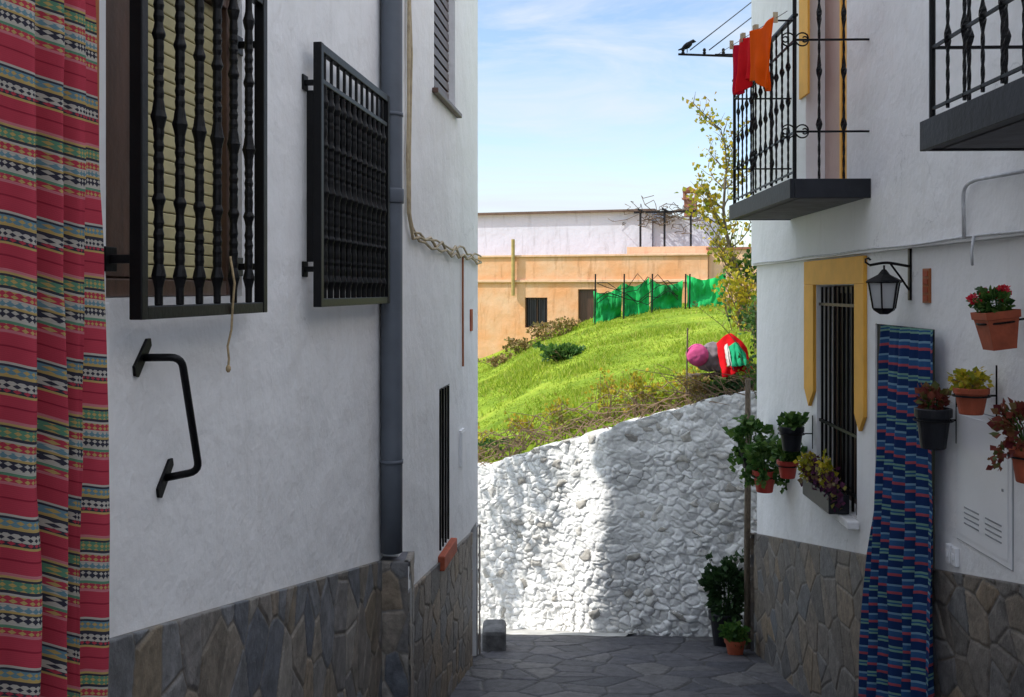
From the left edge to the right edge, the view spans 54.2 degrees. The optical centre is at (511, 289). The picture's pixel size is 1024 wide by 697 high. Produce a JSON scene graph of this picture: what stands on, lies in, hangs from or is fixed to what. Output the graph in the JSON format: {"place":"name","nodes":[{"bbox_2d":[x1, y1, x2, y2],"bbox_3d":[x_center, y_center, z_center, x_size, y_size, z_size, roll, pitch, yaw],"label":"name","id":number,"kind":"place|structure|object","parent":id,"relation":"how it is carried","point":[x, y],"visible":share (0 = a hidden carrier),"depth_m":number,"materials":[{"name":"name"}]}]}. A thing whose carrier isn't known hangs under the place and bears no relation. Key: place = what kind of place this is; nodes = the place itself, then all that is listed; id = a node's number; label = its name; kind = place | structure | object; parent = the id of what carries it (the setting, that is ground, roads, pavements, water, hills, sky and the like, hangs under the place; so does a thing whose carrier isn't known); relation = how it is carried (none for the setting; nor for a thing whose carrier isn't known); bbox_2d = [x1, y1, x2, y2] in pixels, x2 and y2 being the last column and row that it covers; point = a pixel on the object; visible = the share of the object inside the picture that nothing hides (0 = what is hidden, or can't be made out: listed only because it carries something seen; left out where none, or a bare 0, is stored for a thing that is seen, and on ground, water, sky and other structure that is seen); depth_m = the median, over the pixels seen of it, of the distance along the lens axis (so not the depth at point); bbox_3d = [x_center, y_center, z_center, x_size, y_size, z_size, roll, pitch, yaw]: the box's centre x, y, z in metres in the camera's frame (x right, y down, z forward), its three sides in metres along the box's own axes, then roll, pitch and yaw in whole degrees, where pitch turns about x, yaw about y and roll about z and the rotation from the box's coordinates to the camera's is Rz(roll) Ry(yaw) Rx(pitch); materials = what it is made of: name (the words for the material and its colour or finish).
{"place":"outdoors","nodes":[
{"label":"outdoors","id":0,"kind":"place"},
{"bbox_2d":[478,626,631,635],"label":"path","id":1,"kind":"structure","parent":0,"point":[531,631],"depth_m":9.46,"materials":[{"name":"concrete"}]},
{"bbox_2d":[478,0,750,246],"label":"sky","id":2,"kind":"structure","parent":0,"point":[581,106],"materials":[{"name":"blue"}]},
{"bbox_2d":[478,302,756,462],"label":"hill","id":3,"kind":"structure","parent":0,"point":[681,318],"depth_m":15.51,"materials":[{"name":"green plant"}]},
{"bbox_2d":[478,423,501,459],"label":"shrub","id":4,"kind":"object","parent":3,"relation":"on","point":[484,438],"visible":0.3,"depth_m":10.90,"materials":[{"name":"yellow plant"}]},
{"bbox_2d":[478,353,515,367],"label":"shrub","id":5,"kind":"object","parent":3,"relation":"on","point":[493,360],"visible":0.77,"depth_m":22.40,"materials":[{"name":"brown plant"}]},
{"bbox_2d":[478,438,519,453],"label":"shrub","id":6,"kind":"object","parent":3,"relation":"on","point":[487,440],"visible":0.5,"depth_m":10.69,"materials":[{"name":"green plant"}]},
{"bbox_2d":[502,336,537,353],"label":"shrub","id":7,"kind":"object","parent":3,"relation":"on","point":[513,343],"visible":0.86,"depth_m":23.48,"materials":[{"name":"brown plant"}]},
{"bbox_2d":[504,410,539,446],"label":"shrub","id":8,"kind":"object","parent":3,"relation":"on","point":[526,425],"visible":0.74,"depth_m":10.57,"materials":[{"name":"yellow plant"}]},
{"bbox_2d":[525,321,559,341],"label":"shrub","id":9,"kind":"object","parent":3,"relation":"on","point":[546,326],"visible":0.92,"depth_m":24.52,"materials":[{"name":"brown plant"}]},
{"bbox_2d":[532,341,585,361],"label":"shrub","id":10,"kind":"object","parent":3,"relation":"on","point":[562,351],"visible":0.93,"depth_m":17.34,"materials":[{"name":"green plant"}]},
{"bbox_2d":[542,392,578,436],"bbox_3d":[0.465,1.289,10.403,0.420,0.462,0.335,0,0,-31],"label":"shrub","id":11,"kind":"object","parent":3,"relation":"on","point":[554,409],"visible":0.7,"depth_m":10.37,"materials":[{"name":"yellow plant"}]},
{"bbox_2d":[547,316,580,335],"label":"shrub","id":12,"kind":"object","parent":3,"relation":"on","point":[569,325],"visible":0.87,"depth_m":24.49,"materials":[{"name":"brown plant"}]},
{"bbox_2d":[536,406,606,430],"bbox_3d":[0.649,1.317,10.281,0.737,0.267,0.368,0,0,-17],"label":"shrub","id":13,"kind":"object","parent":3,"relation":"on","point":[571,416],"visible":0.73,"depth_m":10.23,"materials":[{"name":"brown plant"}]},
{"bbox_2d":[478,209,709,357],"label":"orange house","id":14,"kind":"structure","parent":3,"relation":"on","point":[540,266],"depth_m":26.77,"materials":[{"name":"paint"}]},
{"bbox_2d":[526,298,546,326],"bbox_3d":[0.663,0.600,26.605,0.614,0.794,0.130,0,0,17],"label":"window","id":15,"kind":"structure","parent":14,"relation":"in","point":[536,308],"depth_m":26.62,"materials":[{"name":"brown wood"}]},
{"bbox_2d":[579,289,596,321],"bbox_3d":[2.003,0.991,26.233,0.494,2.018,0.050,0,0,17],"label":"door","id":16,"kind":"structure","parent":14,"relation":"in","point":[586,296],"depth_m":26.22,"materials":[{"name":"brown wood"}]},
{"bbox_2d":[609,195,709,246],"bbox_3d":[4.024,-1.741,27.309,2.722,1.683,1.700,0,0,17],"label":"pergola","id":17,"kind":"object","parent":14,"relation":"on","point":[665,212],"visible":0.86,"depth_m":26.91,"materials":[{"name":"black metal"}]},
{"bbox_2d":[584,367,626,422],"bbox_3d":[1.023,1.066,10.121,0.510,0.585,0.382,0,0,-14],"label":"shrub","id":18,"kind":"object","parent":3,"relation":"on","point":[607,390],"visible":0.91,"depth_m":10.11,"materials":[{"name":"yellow plant"}]},
{"bbox_2d":[619,367,658,416],"bbox_3d":[1.236,1.020,9.975,0.368,0.528,0.324,0,0,-43],"label":"shrub","id":19,"kind":"object","parent":3,"relation":"on","point":[634,386],"visible":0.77,"depth_m":9.93,"materials":[{"name":"yellow plant"}]},
{"bbox_2d":[633,380,673,411],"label":"shrub","id":20,"kind":"object","parent":3,"relation":"on","point":[658,384],"visible":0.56,"depth_m":9.82,"materials":[{"name":"yellow plant"}]},
{"bbox_2d":[624,385,693,409],"bbox_3d":[1.484,1.054,9.787,0.744,0.253,0.357,0,0,21],"label":"shrub","id":21,"kind":"object","parent":3,"relation":"on","point":[661,392],"visible":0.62,"depth_m":9.74,"materials":[{"name":"brown plant"}]},
{"bbox_2d":[593,273,730,323],"bbox_3d":[3.550,0.392,23.791,3.236,1.617,0.599,0,0,0],"label":"green fence","id":22,"kind":"object","parent":3,"relation":"on","point":[632,300],"visible":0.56,"depth_m":23.91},
{"bbox_2d":[669,365,701,404],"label":"shrub","id":23,"kind":"object","parent":3,"relation":"on","point":[681,378],"visible":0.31,"depth_m":9.65,"materials":[{"name":"yellow plant"}]},
{"bbox_2d":[627,217,756,301],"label":"pale orange house","id":24,"kind":"structure","parent":3,"relation":"on","point":[677,242],"depth_m":27.11,"materials":[{"name":"paint"}]},
{"bbox_2d":[682,186,696,216],"bbox_3d":[5.062,-2.410,28.338,0.440,1.020,0.440,0,0,17],"label":"chimney","id":25,"kind":"object","parent":24,"relation":"on","point":[686,192],"visible":0.4,"depth_m":28.20,"materials":[{"name":"red brick"}]},
{"bbox_2d":[675,92,753,326],"bbox_3d":[2.555,-0.955,12.093,1.107,2.816,1.321,0,0,0],"label":"young tree","id":26,"kind":"object","parent":3,"relation":"on","point":[722,228],"visible":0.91,"depth_m":11.99,"materials":[{"name":"green plant"}]},
{"bbox_2d":[686,328,745,394],"bbox_3d":[1.976,0.681,9.586,0.649,0.643,0.228,0,0,0],"label":"wooden rack","id":27,"kind":"object","parent":3,"relation":"on","point":[692,375],"visible":0.42,"depth_m":9.49,"materials":[{"name":"brown wood"}]},
{"bbox_2d":[687,344,708,366],"bbox_3d":[1.764,0.620,9.523,0.216,0.218,0.198,0,0,0],"label":"cloth bundle","id":28,"kind":"object","parent":27,"relation":"on","point":[697,355],"visible":1,"depth_m":9.45,"materials":[{"name":"pink fabric"}]},
{"bbox_2d":[696,342,720,371],"bbox_3d":[1.954,0.640,9.580,0.420,0.292,0.250,0,0,0],"label":"sack","id":29,"kind":"object","parent":27,"relation":"on","point":[712,363],"visible":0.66,"depth_m":9.49,"materials":[{"name":"grey fabric"}]},
{"bbox_2d":[716,333,752,377],"bbox_3d":[2.113,0.648,9.417,0.338,0.469,0.262,0,0,0],"label":"draped cloth","id":30,"kind":"object","parent":27,"relation":"on","point":[722,342],"visible":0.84,"depth_m":9.44,"materials":[{"name":"red fabric"}]},
{"bbox_2d":[724,344,733,369],"bbox_3d":[2.033,0.625,9.366,0.068,0.240,0.196,0,0,0],"label":"draped cloth","id":31,"kind":"object","parent":30,"relation":"on","point":[727,355],"visible":1,"depth_m":9.36,"materials":[{"name":"white fabric"}]},
{"bbox_2d":[729,342,746,366],"bbox_3d":[2.122,0.621,9.350,0.180,0.257,0.213,0,0,0],"label":"draped cloth","id":32,"kind":"object","parent":30,"relation":"on","point":[734,348],"visible":0.88,"depth_m":9.34,"materials":[{"name":"green fabric"}]},
{"bbox_2d":[692,294,756,351],"bbox_3d":[2.261,0.300,9.269,1.061,0.616,0.638,0,0,-32],"label":"climbing shrub","id":33,"kind":"object","parent":3,"relation":"on","point":[748,319],"visible":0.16,"depth_m":9.35,"materials":[{"name":"green plant"}]},
{"bbox_2d":[709,260,756,333],"bbox_3d":[2.697,0.089,11.651,0.808,0.864,0.738,0,0,15],"label":"shrub","id":34,"kind":"object","parent":3,"relation":"on","point":[740,291],"visible":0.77,"depth_m":11.53,"materials":[{"name":"yellow plant"}]},
{"bbox_2d":[726,377,752,393],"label":"shrub","id":35,"kind":"object","parent":3,"relation":"on","point":[739,384],"visible":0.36,"depth_m":9.21,"materials":[{"name":"green plant"}]},
{"bbox_2d":[723,249,756,313],"bbox_3d":[3.121,-0.038,12.323,0.929,0.948,0.954,0,0,37],"label":"shrub","id":36,"kind":"object","parent":3,"relation":"on","point":[748,263],"visible":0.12,"depth_m":12.22,"materials":[{"name":"green plant"}]},
{"bbox_2d":[747,305,756,347],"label":"climbing shrub","id":37,"kind":"object","parent":3,"relation":"on","point":[754,319],"visible":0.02,"depth_m":8.89,"materials":[{"name":"green plant"}]},
{"bbox_2d":[449,634,803,696],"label":"street","id":38,"kind":"structure","parent":0,"point":[523,665],"depth_m":7.55,"materials":[{"name":"grey stone"}]},
{"bbox_2d":[482,619,505,651],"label":"stone block","id":39,"kind":"structure","parent":38,"relation":"on","point":[493,634],"depth_m":8.33,"materials":[{"name":"grey stone"}]},
{"bbox_2d":[697,548,744,646],"bbox_3d":[1.852,2.650,8.623,0.470,0.840,0.499,0,0,0],"label":"flower pot","id":40,"kind":"object","parent":38,"relation":"on","point":[727,573],"visible":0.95,"depth_m":8.54,"materials":[{"name":"green plastic"}]},
{"bbox_2d":[717,617,750,654],"bbox_3d":[1.820,2.839,8.201,0.297,0.321,0.289,0,0,0],"label":"flower pot","id":41,"kind":"object","parent":38,"relation":"on","point":[736,640],"visible":0.99,"depth_m":8.14,"materials":[{"name":"ceramic"}]},
{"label":"curtain rod","id":42,"kind":"object","parent":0,"visible":0},
{"bbox_2d":[0,0,109,696],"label":"door curtain","id":43,"kind":"object","parent":42,"relation":"hanging from","point":[54,530],"depth_m":2.06,"materials":[{"name":"fabric"}]},
{"bbox_3d":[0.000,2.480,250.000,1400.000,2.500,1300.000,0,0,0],"label":"ground","id":44,"kind":"structure","parent":0,"visible":0},
{"bbox_2d":[96,0,413,696],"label":"white house","id":45,"kind":"structure","parent":44,"relation":"on","point":[259,142],"depth_m":3.39,"materials":[{"name":"paint"}]},
{"bbox_2d":[132,338,201,497],"bbox_3d":[-0.926,0.352,2.716,0.111,0.444,0.226,0,0,7],"label":"grab handle","id":46,"kind":"object","parent":45,"relation":"attached to","point":[142,358],"visible":1,"depth_m":2.72,"materials":[{"name":"black metal"}]},
{"bbox_2d":[104,0,266,319],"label":"window","id":47,"kind":"structure","parent":45,"relation":"in","point":[172,69],"depth_m":2.86,"materials":[{"name":"brown metal"}]},
{"bbox_2d":[226,256,235,371],"bbox_3d":[-0.848,0.075,3.016,0.022,0.351,0.063,0,0,-27],"label":"rope","id":48,"kind":"object","parent":45,"relation":"hanging from","point":[228,368],"visible":1,"depth_m":3.02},
{"bbox_2d":[302,42,389,306],"bbox_3d":[-0.783,-0.459,4.537,0.203,1.053,1.164,0,0,7],"label":"window","id":49,"kind":"structure","parent":45,"relation":"in","point":[348,148],"depth_m":4.35,"materials":[{"name":"black metal"}]},
{"bbox_2d":[382,0,480,696],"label":"white house","id":50,"kind":"structure","parent":44,"relation":"on","point":[440,534],"depth_m":6.52,"materials":[{"name":"paint"}]},
{"bbox_2d":[406,0,481,264],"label":"wall cable","id":51,"kind":"object","parent":50,"relation":"attached to","point":[407,147],"depth_m":5.41,"materials":[{"name":"grey plastic"}]},
{"bbox_2d":[407,2,481,258],"bbox_3d":[-0.406,-2.308,6.803,0.024,4.184,2.787,0,0,6],"label":"wall cable","id":52,"kind":"object","parent":50,"relation":"attached to","point":[427,244],"depth_m":5.46,"materials":[{"name":"grey plastic"}]},
{"bbox_2d":[410,11,481,261],"bbox_3d":[-0.404,-2.311,6.814,0.024,4.179,2.764,0,0,6],"label":"wall cable","id":53,"kind":"object","parent":50,"relation":"attached to","point":[420,233],"depth_m":5.47,"materials":[{"name":"beige plastic"}]},
{"bbox_2d":[432,0,461,117],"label":"window","id":54,"kind":"structure","parent":50,"relation":"in","point":[440,89],"depth_m":6.73,"materials":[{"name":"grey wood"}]},
{"bbox_2d":[438,386,456,570],"bbox_3d":[-0.476,1.222,6.648,0.145,1.157,0.493,0,0,6],"label":"window","id":55,"kind":"structure","parent":50,"relation":"in","point":[445,557],"depth_m":6.58,"materials":[{"name":"black metal"}]},
{"bbox_2d":[459,428,464,466],"bbox_3d":[-0.364,1.150,7.319,0.022,0.260,0.161,0,0,6],"label":"meter box","id":56,"kind":"object","parent":50,"relation":"attached to","point":[461,446],"visible":1,"depth_m":7.26,"materials":[{"name":"white metal"}]},
{"bbox_2d":[462,257,463,365],"bbox_3d":[-0.360,0.150,7.333,0.014,0.820,0.026,0,0,6],"label":"conduit","id":57,"kind":"object","parent":50,"relation":"attached to","point":[462,311],"visible":0.84,"depth_m":7.32,"materials":[{"name":"metal"}]},
{"bbox_2d":[470,309,472,330],"bbox_3d":[-0.317,0.235,7.804,0.012,0.170,0.090,0,0,6],"label":"house plaque","id":58,"kind":"object","parent":50,"relation":"attached to","point":[471,319],"visible":1,"depth_m":7.77,"materials":[{"name":"ceramic"}]},
{"bbox_2d":[478,390,756,636],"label":"rubble wall","id":59,"kind":"structure","parent":44,"relation":"on","point":[626,526],"depth_m":9.46,"materials":[{"name":"stone"}]},
{"bbox_2d":[478,364,756,465],"bbox_3d":[0.735,1.326,10.024,4.274,1.363,1.122,0,0,34],"label":"brushwood fence","id":60,"kind":"object","parent":59,"relation":"on","point":[642,411],"visible":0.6,"depth_m":9.95,"materials":[{"name":"brown plant"}]},
{"bbox_2d":[678,373,714,397],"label":"shrub","id":61,"kind":"object","parent":59,"relation":"on","point":[696,387],"visible":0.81,"depth_m":9.37,"materials":[{"name":"brown plant"}]},
{"bbox_2d":[684,373,742,398],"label":"shrub","id":62,"kind":"object","parent":59,"relation":"on","point":[711,378],"visible":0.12,"depth_m":9.50,"materials":[{"name":"brown plant"}]},
{"bbox_2d":[701,376,737,395],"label":"shrub","id":63,"kind":"object","parent":59,"relation":"on","point":[716,383],"visible":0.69,"depth_m":9.30,"materials":[{"name":"green plant"}]},
{"bbox_2d":[715,362,756,388],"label":"shrub","id":64,"kind":"object","parent":59,"relation":"on","point":[742,373],"visible":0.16,"depth_m":9.29,"materials":[{"name":"plant"}]},
{"bbox_2d":[736,352,756,398],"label":"climbing shrub","id":65,"kind":"object","parent":59,"relation":"on","point":[754,381],"visible":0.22,"depth_m":8.88,"materials":[{"name":"green plant"}]},
{"bbox_2d":[750,339,756,357],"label":"shrub","id":66,"kind":"object","parent":59,"relation":"on","point":[751,352],"visible":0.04,"depth_m":9.34,"materials":[{"name":"green plant"}]},
{"bbox_2d":[744,379,750,648],"bbox_3d":[1.985,1.925,8.424,0.064,2.351,0.064,0,0,0],"label":"wooden post","id":67,"kind":"object","parent":44,"relation":"on","point":[747,535],"visible":0.6,"depth_m":8.40,"materials":[{"name":"brown wood"}]},
{"bbox_2d":[729,0,1023,696],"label":"white house","id":68,"kind":"structure","parent":44,"relation":"on","point":[878,123],"depth_m":5.34,"materials":[{"name":"paint"}]},
{"bbox_2d":[678,48,732,56],"bbox_3d":[1.760,-1.950,8.343,0.721,0.500,0.186,0,0,0],"label":"wire bracket","id":69,"kind":"object","parent":68,"relation":"attached to","point":[682,53],"visible":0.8,"depth_m":8.41,"materials":[{"name":"black metal"}]},
{"bbox_2d":[678,39,695,52],"bbox_3d":[1.475,-2.055,8.420,0.154,0.113,0.052,0,0,0],"label":"bird","id":70,"kind":"object","parent":69,"relation":"on","point":[686,45],"visible":1,"depth_m":8.41},
{"bbox_2d":[690,2,750,49],"bbox_3d":[3.650,-4.160,11.210,0.009,4.288,7.050,0,0,38],"label":"overhead wire","id":71,"kind":"object","parent":69,"relation":"attached to","point":[720,26],"visible":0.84,"depth_m":8.85,"materials":[{"name":"black metal"}]},
{"bbox_2d":[709,18,750,49],"bbox_3d":[3.880,-4.160,11.210,0.009,4.288,7.136,0,0,39],"label":"overhead wire","id":72,"kind":"object","parent":69,"relation":"attached to","point":[729,34],"visible":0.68,"depth_m":8.71,"materials":[{"name":"black metal"}]},
{"bbox_2d":[722,413,773,472],"bbox_3d":[1.841,1.185,7.756,0.435,0.490,0.355,0,0,0],"label":"flower pot","id":73,"kind":"object","parent":68,"relation":"attached to","point":[746,428],"visible":0.55,"depth_m":7.71,"materials":[{"name":"green plastic"}]},
{"bbox_2d":[715,11,792,54],"bbox_3d":[1.463,-1.523,5.999,0.150,0.252,1.971,0,0,2],"label":"clothes line","id":74,"kind":"object","parent":68,"relation":"attached to","point":[748,35],"visible":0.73,"depth_m":5.95,"materials":[{"name":"black metal"}]},
{"bbox_2d":[730,33,747,94],"bbox_3d":[1.424,-1.420,6.245,0.068,0.375,0.462,0,0,0],"label":"hanging cloth","id":75,"kind":"object","parent":74,"relation":"hanging from","point":[735,48],"visible":0.38,"depth_m":6.37,"materials":[{"name":"red fabric"}]},
{"bbox_2d":[734,24,758,93],"bbox_3d":[1.405,-1.365,5.908,0.081,0.400,0.465,0,0,0],"label":"hanging cloth","id":76,"kind":"object","parent":74,"relation":"hanging from","point":[742,82],"visible":0.8,"depth_m":6.06,"materials":[{"name":"red fabric"}]},
{"bbox_2d":[749,12,777,90],"bbox_3d":[1.379,-1.287,5.507,0.061,0.466,0.584,0,0,4],"label":"hanging cloth","id":77,"kind":"object","parent":74,"relation":"hanging from","point":[760,41],"visible":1,"depth_m":5.51,"materials":[{"name":"orange fabric"}]},
{"bbox_2d":[739,433,789,493],"bbox_3d":[1.848,1.263,7.300,0.364,0.462,0.334,0,0,0],"label":"flower pot","id":78,"kind":"object","parent":68,"relation":"attached to","point":[765,480],"visible":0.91,"depth_m":7.25,"materials":[{"name":"red plastic"}]},
{"bbox_2d":[769,439,807,478],"bbox_3d":[1.889,1.140,6.775,0.247,0.302,0.229,0,0,33],"label":"flower pot","id":79,"kind":"object","parent":68,"relation":"attached to","point":[786,465],"visible":0.73,"depth_m":6.74,"materials":[{"name":"red ceramic"}]},
{"bbox_2d":[776,411,812,451],"bbox_3d":[1.858,0.929,6.613,0.207,0.261,0.176,0,0,-35],"label":"flower pot","id":80,"kind":"object","parent":68,"relation":"attached to","point":[791,433],"visible":1,"depth_m":6.56,"materials":[{"name":"black plastic"}]},
{"bbox_2d":[793,449,848,513],"bbox_3d":[1.880,1.122,6.089,0.213,0.352,0.743,0,0,0],"label":"window box","id":81,"kind":"object","parent":68,"relation":"on","point":[818,482],"visible":1,"depth_m":5.95,"materials":[{"name":"black plastic"}]},
{"bbox_2d":[799,0,846,178],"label":"balcony door","id":82,"kind":"structure","parent":68,"relation":"in","point":[833,22],"depth_m":6.45,"materials":[{"name":"beige paint"}]},
{"bbox_2d":[804,255,866,529],"bbox_3d":[2.016,0.580,6.119,0.230,1.540,1.240,0,0,2],"label":"window","id":83,"kind":"structure","parent":68,"relation":"in","point":[849,304],"depth_m":6.08,"materials":[{"name":"yellow paint"}]},
{"bbox_2d":[864,248,911,313],"bbox_3d":[1.824,-0.046,4.854,0.224,0.328,0.156,0,0,0],"label":"wall lantern","id":84,"kind":"object","parent":68,"relation":"attached to","point":[884,286],"depth_m":4.83,"materials":[{"name":"black metal"}]},
{"bbox_2d":[753,230,1023,265],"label":"wall cable","id":85,"kind":"object","parent":68,"relation":"attached to","point":[973,242],"depth_m":4.44,"materials":[{"name":"grey plastic"}]},
{"bbox_2d":[858,325,934,696],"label":"door curtain","id":86,"kind":"object","parent":68,"relation":"hanging from","point":[896,644],"depth_m":4.82,"materials":[{"name":"blue fabric"}]},
{"bbox_2d":[877,324,934,568],"bbox_3d":[2.044,1.341,4.963,0.190,2.317,0.805,0,0,2],"label":"door","id":87,"kind":"structure","parent":68,"relation":"in","point":[878,325],"depth_m":4.96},
{"bbox_2d":[922,268,930,302],"bbox_3d":[1.923,-0.020,4.640,0.014,0.160,0.080,0,0,2],"label":"house plaque","id":88,"kind":"object","parent":68,"relation":"attached to","point":[926,285],"visible":1,"depth_m":4.62,"materials":[{"name":"orange wood"}]},
{"bbox_2d":[913,381,956,449],"bbox_3d":[1.823,0.537,4.324,0.171,0.296,0.166,0,0,-32],"label":"flower pot","id":89,"kind":"object","parent":68,"relation":"on","point":[933,420],"visible":0.99,"depth_m":4.28,"materials":[{"name":"black plastic"}]},
{"bbox_2d":[945,543,953,562],"bbox_3d":[1.909,1.150,4.370,0.027,0.080,0.040,0,0,0],"label":"doorbell","id":90,"kind":"object","parent":68,"relation":"attached to","point":[948,552],"visible":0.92,"depth_m":4.36,"materials":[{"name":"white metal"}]},
{"bbox_2d":[951,547,958,566],"bbox_3d":[1.908,1.150,4.310,0.027,0.080,0.040,0,0,0],"label":"doorbell","id":91,"kind":"object","parent":68,"relation":"attached to","point":[954,556],"visible":1,"depth_m":4.29,"materials":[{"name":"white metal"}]},
{"bbox_2d":[946,365,996,415],"bbox_3d":[1.820,0.406,3.948,0.182,0.221,0.162,0,0,-13],"label":"flower pot","id":92,"kind":"object","parent":68,"relation":"on","point":[971,394],"visible":0.99,"depth_m":3.91,"materials":[{"name":"ceramic"}]},
{"bbox_2d":[957,407,1013,571],"bbox_3d":[1.907,0.785,4.055,0.015,0.570,0.510,0,0,2],"label":"utility cabinet","id":93,"kind":"object","parent":68,"relation":"attached to","point":[985,511],"visible":0.94,"depth_m":4.04,"materials":[{"name":"white metal"}]},
{"bbox_2d":[961,169,1023,238],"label":"wall cable","id":94,"kind":"object","parent":68,"relation":"attached to","point":[972,181],"depth_m":4.04,"materials":[{"name":"grey plastic"}]},
{"bbox_2d":[966,284,1023,350],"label":"flower pot","id":95,"kind":"object","parent":68,"relation":"attached to","point":[997,326],"visible":1,"depth_m":3.61,"materials":[{"name":"ceramic"}]},
{"bbox_2d":[986,397,1023,483],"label":"potted plant","id":96,"kind":"object","parent":68,"relation":"attached to","point":[1009,427],"visible":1,"depth_m":3.53,"materials":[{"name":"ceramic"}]}
]}

